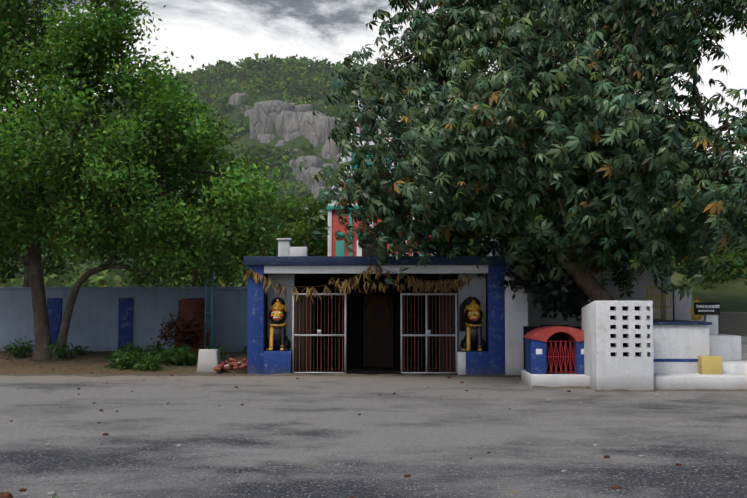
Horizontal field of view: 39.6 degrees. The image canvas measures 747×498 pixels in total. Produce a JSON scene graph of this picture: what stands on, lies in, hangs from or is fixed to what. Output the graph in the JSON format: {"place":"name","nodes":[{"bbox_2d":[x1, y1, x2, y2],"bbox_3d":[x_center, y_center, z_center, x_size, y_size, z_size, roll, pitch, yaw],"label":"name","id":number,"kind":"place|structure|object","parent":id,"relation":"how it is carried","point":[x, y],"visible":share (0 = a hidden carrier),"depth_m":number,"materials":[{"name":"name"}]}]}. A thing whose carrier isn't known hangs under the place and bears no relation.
{"place":"outdoors","nodes":[
{"label":"outdoors","id":0,"kind":"place"},
{"bbox_2d":[0,315,703,373],"bbox_3d":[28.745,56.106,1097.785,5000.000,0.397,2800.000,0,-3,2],"label":"ground","id":1,"kind":"structure","parent":0,"point":[89,359],"depth_m":27.73,"materials":[{"name":"soil"}]},
{"bbox_2d":[0,287,247,351],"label":"compound wall","id":2,"kind":"structure","parent":1,"relation":"on","point":[108,318],"depth_m":31.73,"materials":[{"name":"blue paint"}]},
{"bbox_2d":[2,336,246,371],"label":"bushes","id":3,"kind":"object","parent":1,"relation":"on","point":[128,356],"visible":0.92,"depth_m":27.85,"materials":[{"name":"green plant"}]},
{"bbox_2d":[0,0,299,359],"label":"tree","id":4,"kind":"object","parent":1,"relation":"on","point":[194,143],"depth_m":27.91,"materials":[{"name":"green plant"}]},
{"bbox_2d":[151,307,221,350],"bbox_3d":[-5.366,2.340,29.915,1.881,1.321,1.628,-1,-3,21],"label":"dry bush","id":5,"kind":"object","parent":1,"relation":"on","point":[184,332],"visible":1,"depth_m":29.78,"materials":[{"name":"brown plant"}]},
{"bbox_2d":[175,298,208,353],"bbox_3d":[-5.359,2.320,30.669,0.850,1.710,0.850,0,-3,2],"label":"rusty drum on stand","id":6,"kind":"object","parent":1,"relation":"on","point":[196,309],"visible":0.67,"depth_m":30.33,"materials":[{"name":"orange paint"}]},
{"bbox_2d":[197,349,220,371],"bbox_3d":[-4.241,2.886,26.830,0.555,0.599,0.545,0,-3,2],"label":"concrete block","id":7,"kind":"object","parent":1,"relation":"on","point":[209,360],"depth_m":26.59,"materials":[{"name":"white concrete"}]},
{"bbox_2d":[204,271,213,348],"bbox_3d":[-4.691,1.845,29.673,0.274,2.560,0.110,0,-3,2],"label":"pole","id":8,"kind":"object","parent":1,"relation":"on","point":[212,309],"visible":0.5,"depth_m":29.65,"materials":[{"name":"metal"}]},
{"bbox_2d":[213,358,246,372],"bbox_3d":[-3.542,3.010,27.137,0.989,0.327,2.246,0,-3,2],"label":"brick rubble heap","id":9,"kind":"object","parent":1,"relation":"on","point":[236,364],"visible":0.73,"depth_m":26.50,"materials":[{"name":"brick"}]},
{"bbox_2d":[2,350,743,491],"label":"fallen leaves","id":10,"kind":"object","parent":1,"relation":"on","point":[176,372],"visible":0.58,"depth_m":26.68,"materials":[{"name":"brown plant"}]},
{"bbox_2d":[0,178,746,286],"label":"trees","id":11,"kind":"object","parent":1,"relation":"on","point":[298,230],"depth_m":66.22,"materials":[{"name":"green plant"}]},
{"bbox_2d":[244,256,506,374],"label":"shrine building","id":12,"kind":"structure","parent":1,"relation":"on","point":[371,349],"depth_m":26.23,"materials":[{"name":"blue paint"}]},
{"bbox_2d":[266,297,290,350],"bbox_3d":[-2.392,1.876,26.057,0.640,1.340,0.786,0,-3,2],"label":"yali statue","id":13,"kind":"object","parent":12,"relation":"on","point":[278,339],"visible":0.98,"depth_m":25.82,"materials":[{"name":"gold stone"}]},
{"bbox_2d":[276,238,307,255],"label":"roof parapet","id":14,"kind":"structure","parent":12,"relation":"on","point":[285,248],"depth_m":27.29,"materials":[{"name":"white paint"}]},
{"bbox_2d":[292,293,345,372],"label":"metal gate","id":15,"kind":"structure","parent":12,"relation":"attached to","point":[319,331],"depth_m":25.67,"materials":[{"name":"grey metal"}]},
{"bbox_2d":[244,265,471,301],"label":"dried garland leaves","id":16,"kind":"object","parent":12,"relation":"attached to","point":[445,285],"visible":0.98,"depth_m":25.54,"materials":[{"name":"brown plant"}]},
{"bbox_2d":[367,299,389,326],"bbox_3d":[0.127,1.715,27.858,0.618,0.738,0.090,0,-3,2],"label":"garland","id":17,"kind":"object","parent":12,"relation":"attached to","point":[368,312],"visible":1,"depth_m":27.82},
{"bbox_2d":[400,293,457,372],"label":"metal gate","id":18,"kind":"structure","parent":12,"relation":"attached to","point":[428,332],"depth_m":25.60,"materials":[{"name":"grey metal"}]},
{"bbox_2d":[460,296,480,330],"bbox_3d":[2.443,1.632,26.185,0.540,0.880,0.035,0,-3,2],"label":"niche plaque","id":19,"kind":"object","parent":12,"relation":"attached to","point":[462,317],"visible":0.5,"depth_m":26.17,"materials":[{"name":"stone"}]},
{"bbox_2d":[461,297,485,350],"bbox_3d":[2.496,1.869,25.926,0.640,1.340,0.786,0,-3,2],"label":"yali statue","id":20,"kind":"object","parent":12,"relation":"on","point":[473,339],"visible":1,"depth_m":25.69,"materials":[{"name":"gold stone"}]},
{"bbox_2d":[499,248,590,320],"bbox_3d":[4.298,0.758,25.081,2.336,1.995,2.000,-2,-3,36],"label":"dark shrub","id":21,"kind":"object","parent":1,"relation":"on","point":[555,296],"visible":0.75,"depth_m":24.74,"materials":[{"name":"green plant"}]},
{"bbox_2d":[482,221,674,374],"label":"building","id":22,"kind":"structure","parent":1,"relation":"on","point":[521,311],"depth_m":28.38,"materials":[{"name":"white paint"}]},
{"bbox_2d":[718,312,746,335],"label":"wall","id":23,"kind":"structure","parent":1,"relation":"on","point":[732,323],"depth_m":29.26,"materials":[{"name":"paint"}]},
{"bbox_2d":[0,375,746,497],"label":"asphalt road","id":24,"kind":"structure","parent":0,"point":[426,439],"depth_m":13.81,"materials":[{"name":"grey asphalt"}]},
{"bbox_2d":[0,492,12,497],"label":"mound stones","id":25,"kind":"object","parent":24,"relation":"on","point":[5,495],"visible":1,"depth_m":7.97,"materials":[{"name":"stone"}]},
{"bbox_2d":[4,375,724,497],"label":"fallen leaves","id":26,"kind":"object","parent":24,"relation":"on","point":[617,488],"visible":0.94,"depth_m":13.42,"materials":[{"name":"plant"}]},
{"bbox_2d":[581,301,653,389],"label":"perforated block wall","id":27,"kind":"structure","parent":24,"relation":"on","point":[618,344],"depth_m":21.20,"materials":[{"name":"white paint"}]},
{"bbox_2d":[576,289,746,389],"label":"platform","id":28,"kind":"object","parent":24,"relation":"on","point":[691,354],"visible":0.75,"depth_m":22.34,"materials":[{"name":"white paint"}]},
{"bbox_2d":[282,0,746,301],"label":"tree","id":29,"kind":"object","parent":28,"relation":"on","point":[667,40],"depth_m":23.06,"materials":[{"name":"green plant"}]},
{"bbox_2d":[646,285,674,319],"bbox_3d":[6.746,1.255,24.389,0.640,0.845,0.030,0,-3,2],"label":"window grille","id":30,"kind":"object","parent":28,"relation":"on","point":[660,307],"depth_m":24.38,"materials":[{"name":"grey metal"}]},
{"bbox_2d":[687,297,703,321],"bbox_3d":[7.558,1.554,24.252,0.450,0.885,0.400,0,-3,2],"label":"statue","id":31,"kind":"object","parent":28,"relation":"on","point":[696,317],"visible":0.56,"depth_m":24.21,"materials":[{"name":"yellow paint"}]},
{"bbox_2d":[704,315,717,334],"bbox_3d":[7.730,1.727,23.763,0.260,0.490,0.250,0,-3,2],"label":"sign post","id":32,"kind":"object","parent":28,"relation":"on","point":[713,327],"visible":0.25,"depth_m":23.64,"materials":[{"name":"white paint"}]},
{"bbox_2d":[694,302,719,314],"bbox_3d":[7.596,1.355,23.633,0.580,0.280,0.033,0,-3,2],"label":"sign board","id":33,"kind":"object","parent":32,"relation":"attached to","point":[706,308],"visible":1,"depth_m":23.62,"materials":[{"name":"black metal"}]},
{"bbox_2d":[0,372,746,391],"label":"ground dirt skirts","id":34,"kind":"object","parent":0,"point":[442,375],"depth_m":25.40,"materials":[{"name":"brown soil"}]},
{"bbox_2d":[521,325,589,387],"bbox_3d":[4.192,2.350,23.100,1.620,1.300,2.200,0,-3,2],"label":"wayside shrine","id":35,"kind":"object","parent":34,"relation":"on","point":[553,355],"visible":0.9,"depth_m":22.63,"materials":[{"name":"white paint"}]},
{"bbox_2d":[362,226,386,255],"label":"stone roof block","id":36,"kind":"structure","parent":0,"point":[370,251],"depth_m":26.84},
{"bbox_2d":[3,0,746,166],"label":"sky","id":37,"kind":"structure","parent":0,"point":[211,31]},
{"bbox_2d":[5,66,746,311],"bbox_3d":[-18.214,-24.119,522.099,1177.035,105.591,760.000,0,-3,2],"label":"hill terrain","id":38,"kind":"structure","parent":0,"point":[294,143],"depth_m":324.16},
{"bbox_2d":[228,93,347,201],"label":"rock crags","id":39,"kind":"structure","parent":38,"relation":"on","point":[286,121],"depth_m":316.09,"materials":[{"name":"grey stone"}]},
{"bbox_2d":[0,53,698,299],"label":"hill scrub trees","id":40,"kind":"object","parent":38,"relation":"on","point":[216,75],"visible":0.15,"depth_m":368.21,"materials":[{"name":"green plant"}]},
{"bbox_2d":[326,98,435,255],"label":"temple tower","id":41,"kind":"structure","parent":0,"point":[336,247],"depth_m":38.75,"materials":[{"name":"red paint"}]},
{"bbox_2d":[651,214,746,311],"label":"bank grass","id":42,"kind":"structure","parent":0,"point":[732,297],"depth_m":32.39,"materials":[{"name":"green plant"}]},
{"bbox_2d":[671,216,746,289],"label":"bank bushes","id":43,"kind":"object","parent":42,"relation":"on","point":[739,263],"visible":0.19,"depth_m":34.48,"materials":[{"name":"green plant"}]}
]}

